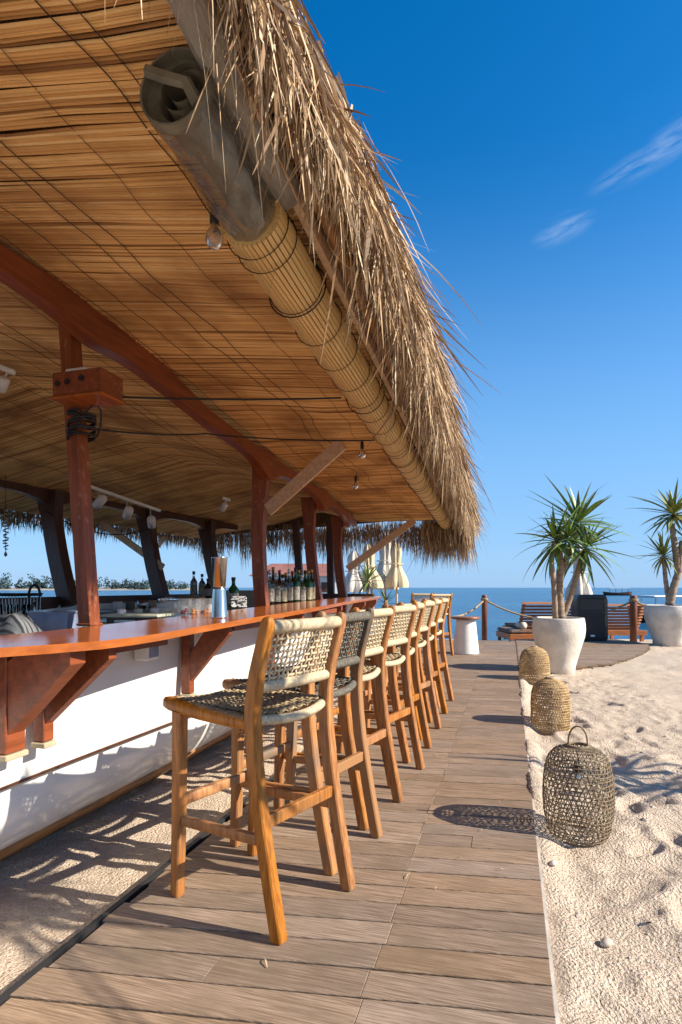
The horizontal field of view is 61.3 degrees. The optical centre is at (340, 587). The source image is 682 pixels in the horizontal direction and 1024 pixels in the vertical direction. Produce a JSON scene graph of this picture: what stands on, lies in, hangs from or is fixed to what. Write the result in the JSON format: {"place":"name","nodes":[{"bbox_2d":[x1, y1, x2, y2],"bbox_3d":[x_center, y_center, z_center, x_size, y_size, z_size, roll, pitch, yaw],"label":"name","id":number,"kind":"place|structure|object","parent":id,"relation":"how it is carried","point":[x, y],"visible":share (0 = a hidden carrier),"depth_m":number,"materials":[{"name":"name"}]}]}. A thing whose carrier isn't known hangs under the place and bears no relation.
{"place":"outdoors","nodes":[
{"label":"outdoors","id":0,"kind":"place"},
{"bbox_2d":[0,587,227,589],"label":"shore","id":1,"kind":"structure","parent":0,"point":[48,588],"depth_m":439.03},
{"bbox_2d":[0,572,189,589],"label":"treeline","id":2,"kind":"object","parent":1,"relation":"on","point":[135,585],"visible":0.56,"depth_m":448.69,"materials":[{"name":"green plant"}]},
{"bbox_2d":[0,639,681,1023],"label":"sand","id":3,"kind":"structure","parent":0,"point":[626,893],"depth_m":2.55,"materials":[{"name":"beige sand"}]},
{"bbox_2d":[0,0,500,861],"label":"boat bar","id":4,"kind":"object","parent":3,"relation":"on","point":[110,260],"visible":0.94,"depth_m":2.59,"materials":[{"name":"white paint"}]},
{"bbox_2d":[1,474,9,556],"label":"shell mobile","id":5,"kind":"object","parent":4,"relation":"hanging from","point":[5,531],"visible":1,"depth_m":5.59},
{"bbox_2d":[0,364,15,392],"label":"spot light","id":6,"kind":"object","parent":4,"relation":"attached to","point":[4,382],"visible":1,"depth_m":3.58,"materials":[{"name":"white paint"}]},
{"bbox_2d":[0,612,41,634],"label":"folded cloth","id":7,"kind":"object","parent":4,"relation":"on","point":[16,623],"visible":0.88,"depth_m":2.51,"materials":[{"name":"white fabric"}]},
{"bbox_2d":[0,593,42,615],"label":"dish rack","id":8,"kind":"object","parent":4,"relation":"on","point":[11,608],"visible":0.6,"depth_m":4.45,"materials":[{"name":"black plastic"}]},
{"bbox_2d":[28,584,41,610],"bbox_3d":[-2.450,0.118,4.577,0.125,0.295,0.066,0,0,10],"label":"sink tap","id":9,"kind":"object","parent":4,"relation":"attached to","point":[35,601],"visible":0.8,"depth_m":4.59,"materials":[{"name":"black metal"}]},
{"bbox_2d":[26,610,82,630],"bbox_3d":[-1.376,0.162,2.796,0.222,0.096,0.162,0,0,8],"label":"plastic bin","id":10,"kind":"object","parent":4,"relation":"on","point":[46,620],"visible":0.74,"depth_m":2.73,"materials":[{"name":"plastic"}]},
{"bbox_2d":[66,405,101,442],"bbox_3d":[-1.190,-0.770,2.697,0.171,0.170,0.120,0,0,16],"label":"cable bundle","id":11,"kind":"object","parent":4,"relation":"attached to","point":[88,417],"visible":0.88,"depth_m":2.66,"materials":[{"name":"black rubber"}]},
{"bbox_2d":[50,367,124,408],"bbox_3d":[-1.143,-0.910,2.604,0.275,0.145,0.166,0,0,16],"label":"wooden speaker box","id":12,"kind":"object","parent":4,"relation":"attached to","point":[83,387],"visible":0.98,"depth_m":2.55,"materials":[{"name":"brown wood"}]},
{"bbox_2d":[123,396,340,399],"bbox_3d":[-0.514,-0.935,2.832,1.106,0.139,0.010,0,0,-22],"label":"cable","id":13,"kind":"object","parent":12,"relation":"attached to","point":[136,397],"visible":0.96,"depth_m":2.82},
{"bbox_2d":[44,510,148,534],"bbox_3d":[-2.860,-0.740,6.993,0.012,0.190,1.761,0,0,21],"label":"hanging wire","id":14,"kind":"object","parent":4,"relation":"hanging from","point":[103,533],"visible":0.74,"depth_m":7.06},
{"bbox_2d":[91,485,160,528],"bbox_3d":[-2.194,-0.815,5.938,0.181,0.367,0.845,0,0,34],"label":"light rail","id":15,"kind":"object","parent":4,"relation":"attached to","point":[100,501],"visible":0.98,"depth_m":5.88,"materials":[{"name":"white metal"}]},
{"bbox_2d":[100,613,174,622],"bbox_3d":[-1.218,0.183,3.469,0.360,0.053,0.240,0,0,8],"label":"cutting board","id":16,"kind":"object","parent":4,"relation":"on","point":[111,617],"visible":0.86,"depth_m":3.37,"materials":[{"name":"brown wood"}]},
{"bbox_2d":[134,646,158,660],"bbox_3d":[-0.923,0.305,2.744,0.080,0.075,0.100,0,0,16],"label":"socket box","id":17,"kind":"object","parent":4,"relation":"attached to","point":[147,654],"visible":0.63,"depth_m":2.70,"materials":[{"name":"white paint"}]},
{"bbox_2d":[158,598,177,600],"bbox_3d":[-1.074,0.119,3.579,0.136,0.112,0.136,0,0,0],"label":"tray","id":18,"kind":"object","parent":4,"relation":"on","point":[168,599],"visible":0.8,"depth_m":3.53,"materials":[{"name":"silver metal"}]},
{"bbox_2d":[180,608,188,614],"bbox_3d":[-0.958,0.119,3.518,0.090,0.105,0.090,0,0,0],"label":"drinking glass","id":19,"kind":"object","parent":4,"relation":"on","point":[182,612],"visible":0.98,"depth_m":3.50,"materials":[{"name":"red glass"}]},
{"bbox_2d":[190,571,197,597],"bbox_3d":[-1.636,-0.030,6.400,0.081,0.301,0.079,0,0,21],"label":"bottle","id":20,"kind":"object","parent":4,"relation":"on","point":[193,588],"visible":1,"depth_m":6.37,"materials":[{"name":"black glass"}]},
{"bbox_2d":[191,608,198,613],"bbox_3d":[-0.899,0.119,3.518,0.090,0.105,0.090,0,0,0],"label":"drinking glass","id":21,"kind":"object","parent":4,"relation":"on","point":[194,611],"visible":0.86,"depth_m":3.52,"materials":[{"name":"orange glass"}]},
{"bbox_2d":[198,574,205,597],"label":"bottle","id":22,"kind":"object","parent":4,"relation":"on","point":[201,585],"visible":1,"depth_m":6.37,"materials":[{"name":"black glass"}]},
{"bbox_2d":[139,47,275,241],"bbox_3d":[-0.305,-1.056,1.430,0.173,0.164,0.482,0,0,12],"label":"rolled plastic sheet","id":23,"kind":"object","parent":4,"relation":"hanging from","point":[172,86],"visible":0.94,"depth_m":1.29,"materials":[{"name":"clear plastic"}]},
{"bbox_2d":[204,578,211,597],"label":"bottle","id":24,"kind":"object","parent":4,"relation":"on","point":[208,591],"visible":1,"depth_m":6.37,"materials":[{"name":"black glass"}]},
{"bbox_2d":[205,212,223,249],"bbox_3d":[-0.364,-1.036,1.653,0.053,0.128,0.052,0,0,0],"label":"light bulb","id":25,"kind":"object","parent":4,"relation":"hanging from","point":[214,239],"visible":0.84,"depth_m":1.64,"materials":[{"name":"clear glass"}]},
{"bbox_2d":[211,557,227,617],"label":"cocktail shakers","id":26,"kind":"object","parent":4,"relation":"on","point":[219,600],"visible":1,"depth_m":3.13,"materials":[{"name":"metal"}]},
{"bbox_2d":[220,497,230,511],"bbox_3d":[-1.309,-0.939,6.512,0.105,0.169,0.105,0,0,-40],"label":"spot light","id":27,"kind":"object","parent":4,"relation":"attached to","point":[224,506],"visible":1,"depth_m":6.48,"materials":[{"name":"white paint"}]},
{"bbox_2d":[166,0,300,209],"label":"rolled canvas","id":28,"kind":"object","parent":4,"relation":"on","point":[188,23],"visible":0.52,"depth_m":1.22,"materials":[{"name":"grey fabric"}]},
{"bbox_2d":[228,577,238,607],"bbox_3d":[-0.840,0.040,4.500,0.085,0.241,0.083,0,0,0],"label":"bottle","id":29,"kind":"object","parent":4,"relation":"on","point":[233,589],"visible":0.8,"depth_m":4.47,"materials":[{"name":"green glass"}]},
{"bbox_2d":[96,428,373,440],"bbox_3d":[-0.639,-0.871,3.508,1.805,0.249,0.539,0,0,-40],"label":"cable","id":30,"kind":"object","parent":4,"relation":"attached to","point":[97,429],"visible":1,"depth_m":3.70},
{"bbox_2d":[230,596,246,607],"bbox_3d":[-0.773,0.108,4.350,0.120,0.084,0.080,0,0,-11],"label":"napkin box","id":31,"kind":"object","parent":4,"relation":"on","point":[238,601],"visible":1,"depth_m":4.31,"materials":[{"name":"white paint"}]},
{"bbox_2d":[268,570,273,604],"bbox_3d":[-0.629,0.003,5.097,0.080,0.324,0.078,0,0,-9],"label":"bottle","id":32,"kind":"object","parent":4,"relation":"on","point":[271,589],"visible":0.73,"depth_m":5.07,"materials":[{"name":"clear glass"}]},
{"bbox_2d":[272,567,274,581],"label":"bottle","id":33,"kind":"object","parent":4,"relation":"on","point":[273,574],"visible":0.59,"depth_m":5.25,"materials":[{"name":"green glass"}]},
{"bbox_2d":[274,573,280,604],"bbox_3d":[-0.586,0.017,5.223,0.080,0.298,0.078,0,0,40],"label":"bottle","id":34,"kind":"object","parent":4,"relation":"on","point":[277,593],"visible":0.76,"depth_m":5.19,"materials":[{"name":"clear glass"}]},
{"bbox_2d":[278,570,280,583],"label":"bottle","id":35,"kind":"object","parent":4,"relation":"on","point":[279,576],"visible":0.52,"depth_m":5.37,"materials":[{"name":"green glass"}]},
{"bbox_2d":[280,574,286,603],"bbox_3d":[-0.541,0.022,5.350,0.085,0.288,0.083,0,0,34],"label":"bottle","id":36,"kind":"object","parent":4,"relation":"on","point":[283,592],"visible":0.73,"depth_m":5.32,"materials":[{"name":"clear glass"}]},
{"bbox_2d":[285,569,292,602],"bbox_3d":[-0.493,-0.006,5.477,0.076,0.344,0.074,0,0,-40],"label":"bottle","id":37,"kind":"object","parent":4,"relation":"on","point":[289,583],"visible":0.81,"depth_m":5.45,"materials":[{"name":"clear glass"}]},
{"bbox_2d":[292,567,299,601],"bbox_3d":[-0.442,-0.014,5.603,0.084,0.360,0.082,0,0,18],"label":"bottle","id":38,"kind":"object","parent":4,"relation":"on","point":[296,589],"visible":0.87,"depth_m":5.57,"materials":[{"name":"green glass"}]},
{"bbox_2d":[297,570,300,581],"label":"bottle","id":39,"kind":"object","parent":4,"relation":"on","point":[298,575],"visible":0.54,"depth_m":5.75,"materials":[{"name":"green glass"}]},
{"bbox_2d":[300,575,305,601],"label":"bottle","id":40,"kind":"object","parent":4,"relation":"on","point":[302,591],"visible":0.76,"depth_m":5.70,"materials":[{"name":"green glass"}]},
{"bbox_2d":[303,570,306,582],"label":"bottle","id":41,"kind":"object","parent":4,"relation":"on","point":[305,573],"visible":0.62,"depth_m":5.88,"materials":[{"name":"green glass"}]},
{"bbox_2d":[304,570,311,600],"bbox_3d":[-0.332,-0.006,5.857,0.084,0.343,0.082,0,0,15],"label":"bottle","id":42,"kind":"object","parent":4,"relation":"on","point":[308,583],"visible":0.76,"depth_m":5.82,"materials":[{"name":"green glass"}]},
{"bbox_2d":[310,569,314,599],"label":"bottle","id":43,"kind":"object","parent":4,"relation":"on","point":[313,584],"visible":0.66,"depth_m":6.00,"materials":[{"name":"green glass"}]},
{"bbox_2d":[220,189,405,452],"bbox_3d":[0.058,-1.047,2.861,0.217,0.213,2.553,0,0,14],"label":"rolled bamboo blind","id":44,"kind":"object","parent":4,"relation":"hanging from","point":[293,272],"visible":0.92,"depth_m":2.07,"materials":[{"name":"beige wood"}]},
{"bbox_2d":[353,475,358,488],"bbox_3d":[0.141,-1.011,5.530,0.061,0.128,0.060,0,0,0],"label":"light bulb","id":45,"kind":"object","parent":4,"relation":"hanging from","point":[355,485],"visible":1,"depth_m":5.52,"materials":[{"name":"clear glass"}]},
{"bbox_2d":[358,441,365,458],"bbox_3d":[0.155,-1.011,4.230,0.061,0.128,0.060,0,0,0],"label":"light bulb","id":46,"kind":"object","parent":4,"relation":"hanging from","point":[362,454],"visible":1,"depth_m":4.22,"materials":[{"name":"clear glass"}]},
{"bbox_2d":[382,437,436,504],"bbox_3d":[0.692,-1.042,5.373,0.217,0.213,2.583,0,0,14],"label":"rolled bamboo blind","id":47,"kind":"object","parent":4,"relation":"hanging from","point":[414,481],"visible":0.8,"depth_m":4.90,"materials":[{"name":"beige wood"}]},
{"bbox_2d":[421,494,451,529],"bbox_3d":[1.358,-1.036,8.015,0.217,0.215,2.829,0,0,14],"label":"rolled bamboo blind","id":48,"kind":"object","parent":4,"relation":"hanging from","point":[436,510],"visible":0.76,"depth_m":7.63,"materials":[{"name":"beige wood"}]},
{"bbox_2d":[0,640,559,1023],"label":"boardwalk","id":49,"kind":"structure","parent":3,"relation":"on","point":[384,941],"depth_m":1.99,"materials":[{"name":"brown wood"}]},
{"bbox_2d":[163,612,354,944],"bbox_3d":[-0.310,0.624,2.190,0.591,1.060,0.458,0,0,35],"label":"bar stool","id":50,"kind":"object","parent":49,"relation":"on","point":[253,703],"visible":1,"depth_m":2.10,"materials":[{"name":"brown wood"}]},
{"bbox_2d":[222,608,381,875],"bbox_3d":[-0.172,0.624,2.628,0.591,1.060,0.458,0,0,31],"label":"bar stool","id":51,"kind":"object","parent":49,"relation":"on","point":[352,685],"visible":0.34,"depth_m":2.57,"materials":[{"name":"brown wood"}]},
{"bbox_2d":[267,605,402,829],"bbox_3d":[-0.030,0.624,3.054,0.591,1.060,0.458,0,0,30],"label":"bar stool","id":52,"kind":"object","parent":49,"relation":"on","point":[383,734],"visible":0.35,"depth_m":2.99,"materials":[{"name":"brown wood"}]},
{"bbox_2d":[321,602,424,788],"bbox_3d":[0.166,0.624,3.622,0.591,1.060,0.458,0,0,31],"label":"bar stool","id":53,"kind":"object","parent":49,"relation":"on","point":[401,659],"visible":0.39,"depth_m":3.64,"materials":[{"name":"brown wood"}]},
{"bbox_2d":[337,601,431,762],"bbox_3d":[0.290,0.624,4.088,0.591,1.060,0.458,0,0,29],"label":"bar stool","id":54,"kind":"object","parent":49,"relation":"on","point":[396,703],"visible":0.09,"depth_m":4.12,"materials":[{"name":"brown wood"}]},
{"bbox_2d":[363,599,440,739],"bbox_3d":[0.457,0.624,4.665,0.591,1.060,0.458,0,0,30],"label":"bar stool","id":55,"kind":"object","parent":49,"relation":"on","point":[427,685],"visible":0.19,"depth_m":4.71,"materials":[{"name":"brown wood"}]},
{"bbox_2d":[369,598,447,722],"bbox_3d":[0.612,0.624,5.218,0.591,1.060,0.458,0,0,29],"label":"bar stool","id":56,"kind":"object","parent":49,"relation":"on","point":[436,674],"visible":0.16,"depth_m":5.26,"materials":[{"name":"brown wood"}]},
{"bbox_2d":[388,597,453,707],"bbox_3d":[0.787,0.624,5.824,0.591,1.060,0.458,0,0,30],"label":"bar stool","id":57,"kind":"object","parent":49,"relation":"on","point":[443,665],"visible":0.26,"depth_m":5.87,"materials":[{"name":"brown wood"}]},
{"bbox_2d":[411,593,435,601],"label":"bar stool","id":58,"kind":"object","parent":49,"relation":"on","point":[421,598],"visible":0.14,"depth_m":10.52,"materials":[{"name":"beige wicker"}]},
{"bbox_2d":[429,593,453,655],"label":"bar stool","id":59,"kind":"object","parent":49,"relation":"on","point":[448,613],"visible":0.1,"depth_m":9.78,"materials":[{"name":"brown wood"}]},
{"bbox_2d":[451,616,480,654],"bbox_3d":[2.177,0.828,10.049,0.500,0.642,0.497,0,0,0],"label":"cone table","id":60,"kind":"object","parent":49,"relation":"on","point":[465,639],"visible":0.99,"depth_m":9.88,"materials":[{"name":"white paint"}]},
{"bbox_2d":[249,564,337,593],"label":"beach house","id":61,"kind":"structure","parent":3,"relation":"on","point":[284,568],"depth_m":46.69,"materials":[{"name":"red tile"}]},
{"bbox_2d":[321,582,326,591],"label":"window","id":62,"kind":"structure","parent":61,"relation":"in","point":[323,584],"depth_m":46.45,"materials":[{"name":"grey glass"}]},
{"bbox_2d":[12,706,680,988],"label":"pebbles","id":63,"kind":"object","parent":3,"relation":"on","point":[576,914],"visible":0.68,"depth_m":2.65,"materials":[{"name":"stone"}]},
{"bbox_2d":[345,550,365,593],"bbox_3d":[0.333,0.200,15.010,0.726,2.334,0.752,0,0,0],"label":"folded parasol","id":64,"kind":"object","parent":3,"relation":"on","point":[353,586],"visible":0.66,"depth_m":14.84,"materials":[{"name":"beige fabric"}]},
{"bbox_2d":[348,559,387,593],"bbox_3d":[0.534,0.300,12.423,1.145,1.900,1.077,0,0,10],"label":"spiky plant","id":65,"kind":"object","parent":3,"relation":"on","point":[367,576],"visible":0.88,"depth_m":12.47,"materials":[{"name":"green plant"}]},
{"bbox_2d":[360,544,383,627],"bbox_3d":[0.783,0.117,15.009,0.643,2.507,0.664,0,0,0],"label":"folded parasol","id":66,"kind":"object","parent":3,"relation":"on","point":[371,559],"visible":0.52,"depth_m":14.89,"materials":[{"name":"beige fabric"}]},
{"bbox_2d":[372,533,398,594],"bbox_3d":[1.226,0.136,16.011,0.769,3.330,0.797,0,0,0],"label":"folded parasol","id":67,"kind":"object","parent":3,"relation":"on","point":[383,567],"visible":0.39,"depth_m":15.85,"materials":[{"name":"beige fabric"}]},
{"bbox_2d":[375,588,399,607],"bbox_3d":[0.697,0.600,8.992,0.604,1.301,0.553,0,0,0],"label":"spiky plant","id":68,"kind":"object","parent":3,"relation":"on","point":[386,600],"visible":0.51,"depth_m":8.98,"materials":[{"name":"green plant"}]},
{"bbox_2d":[385,543,408,605],"bbox_3d":[1.492,0.133,15.509,0.641,2.781,0.664,0,0,0],"label":"folded parasol","id":69,"kind":"object","parent":3,"relation":"on","point":[396,577],"visible":0.86,"depth_m":15.37,"materials":[{"name":"beige fabric"}]},
{"bbox_2d":[185,691,666,966],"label":"straw litter","id":70,"kind":"object","parent":3,"relation":"on","point":[457,857],"visible":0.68,"depth_m":2.37,"materials":[{"name":"plant"}]},
{"bbox_2d":[481,595,487,639],"bbox_3d":[3.390,0.713,13.618,0.174,1.075,0.175,0,0,0],"label":"rope post","id":71,"kind":"object","parent":3,"relation":"on","point":[484,598],"visible":0.98,"depth_m":13.56,"materials":[{"name":"brown wood"}]},
{"bbox_2d":[451,601,483,616],"bbox_3d":[2.872,0.461,12.962,0.045,0.384,1.688,0,0,38],"label":"rope","id":72,"kind":"object","parent":71,"relation":"attached to","point":[477,606],"visible":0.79,"depth_m":13.07,"materials":[{"name":"beige fabric"}]},
{"bbox_2d":[487,600,629,618],"bbox_3d":[4.939,0.520,13.198,3.229,0.500,0.045,0,0,15],"label":"rope","id":73,"kind":"object","parent":71,"relation":"attached to","point":[618,607],"visible":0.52,"depth_m":13.39,"materials":[{"name":"beige fabric"}]},
{"bbox_2d":[496,621,533,640],"bbox_3d":[4.294,1.099,14.200,0.620,0.550,1.200,0,0,0],"label":"daybed","id":74,"kind":"object","parent":3,"relation":"on","point":[511,633],"visible":0.75,"depth_m":13.78,"materials":[{"name":"brown wood"}]},
{"bbox_2d":[519,645,549,684],"bbox_3d":[2.446,0.972,7.289,0.382,0.473,0.382,0,0,20],"label":"wicker lantern","id":75,"kind":"object","parent":3,"relation":"on","point":[534,651],"visible":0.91,"depth_m":7.17,"materials":[{"name":"beige wicker"}]},
{"bbox_2d":[502,602,570,638],"bbox_3d":[4.978,0.856,14.504,1.420,1.026,1.743,0,0,0],"label":"sun lounger","id":76,"kind":"object","parent":3,"relation":"on","point":[532,608],"visible":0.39,"depth_m":13.73,"materials":[{"name":"brown wood"}]},
{"bbox_2d":[530,676,570,734],"bbox_3d":[1.791,0.994,4.928,0.326,0.465,0.327,0,0,20],"label":"wicker lantern","id":77,"kind":"object","parent":3,"relation":"on","point":[546,682],"visible":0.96,"depth_m":4.82,"materials":[{"name":"beige wicker"}]},
{"bbox_2d":[549,860,557,865],"bbox_3d":[0.890,1.153,2.412,0.043,0.020,0.028,0,0,-31],"label":"stone","id":78,"kind":"object","parent":3,"relation":"on","point":[553,863],"visible":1,"depth_m":2.40,"materials":[{"name":"white stone"}]},
{"bbox_2d":[532,616,585,674],"bbox_3d":[3.055,0.821,8.086,0.710,0.800,0.710,0,0,0],"label":"plant pot","id":79,"kind":"object","parent":3,"relation":"on","point":[560,642],"visible":0.87,"depth_m":7.83,"materials":[{"name":"paint"}]},
{"bbox_2d":[515,474,641,618],"bbox_3d":[3.284,-0.584,8.152,1.628,2.104,1.748,0,0,0],"label":"dracaena plant","id":80,"kind":"object","parent":79,"relation":"in","point":[573,530],"visible":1,"depth_m":7.99,"materials":[{"name":"green plant"}]},
{"bbox_2d":[542,725,614,847],"bbox_3d":[1.144,0.938,2.782,0.326,0.544,0.327,0,0,20],"label":"wicker lantern","id":81,"kind":"object","parent":3,"relation":"on","point":[577,780],"visible":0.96,"depth_m":2.70,"materials":[{"name":"black wicker"}]},
{"bbox_2d":[565,544,592,599],"bbox_3d":[5.993,0.147,14.509,0.641,2.486,0.664,0,0,0],"label":"folded parasol","id":82,"kind":"object","parent":3,"relation":"on","point":[581,586],"visible":0.37,"depth_m":14.34,"materials":[{"name":"beige fabric"}]},
{"bbox_2d":[515,639,649,670],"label":"platform","id":83,"kind":"structure","parent":3,"relation":"on","point":[608,652],"depth_m":10.35,"materials":[{"name":"brown wood"}]},
{"bbox_2d":[571,594,607,640],"bbox_3d":[5.412,0.652,12.607,0.660,0.995,0.530,0,0,4],"label":"loudspeaker","id":84,"kind":"object","parent":83,"relation":"on","point":[592,609],"visible":0.81,"depth_m":12.36,"materials":[{"name":"black plastic"}]},
{"bbox_2d":[629,595,637,641],"bbox_3d":[6.488,0.713,12.778,0.196,1.075,0.196,0,0,0],"label":"rope post","id":85,"kind":"object","parent":83,"relation":"on","point":[633,599],"visible":0.97,"depth_m":12.71,"materials":[{"name":"brown wood"}]},
{"bbox_2d":[600,937,613,946],"bbox_3d":[0.882,1.177,1.913,0.052,0.024,0.034,0,0,-31],"label":"stone","id":86,"kind":"object","parent":3,"relation":"on","point":[606,942],"visible":1,"depth_m":1.90,"materials":[{"name":"white stone"}]},
{"bbox_2d":[608,604,646,641],"bbox_3d":[6.555,0.876,14.304,1.190,0.985,1.742,0,0,0],"label":"sun lounger","id":87,"kind":"object","parent":3,"relation":"on","point":[616,628],"visible":0.42,"depth_m":13.56,"materials":[{"name":"brown wood"}]},
{"bbox_2d":[643,605,681,646],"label":"plant pot","id":88,"kind":"object","parent":3,"relation":"on","point":[664,624],"visible":0.92,"depth_m":11.60,"materials":[{"name":"paint"}]},
{"bbox_2d":[627,479,681,605],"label":"dracaena plant","id":89,"kind":"object","parent":88,"relation":"in","point":[673,507],"visible":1,"depth_m":11.86,"materials":[{"name":"green plant"}]},
{"bbox_2d":[0,588,681,640],"bbox_3d":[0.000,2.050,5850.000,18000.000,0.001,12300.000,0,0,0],"label":"sea","id":90,"kind":"structure","parent":0,"point":[464,600],"depth_m":107.55,"materials":[{"name":"liquid"}]},
{"bbox_2d":[603,588,631,594],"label":"fishing boat","id":91,"kind":"object","parent":90,"relation":"on","point":[620,593],"visible":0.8,"depth_m":149.21,"materials":[{"name":"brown wood"}]},
{"bbox_2d":[627,595,681,622],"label":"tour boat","id":92,"kind":"object","parent":90,"relation":"on","point":[655,597],"visible":0.24,"depth_m":33.42,"materials":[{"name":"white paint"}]},
{"bbox_2d":[0,0,681,587],"label":"sky","id":93,"kind":"structure","parent":0,"point":[538,143],"materials":[{"name":"blue"}]}
]}

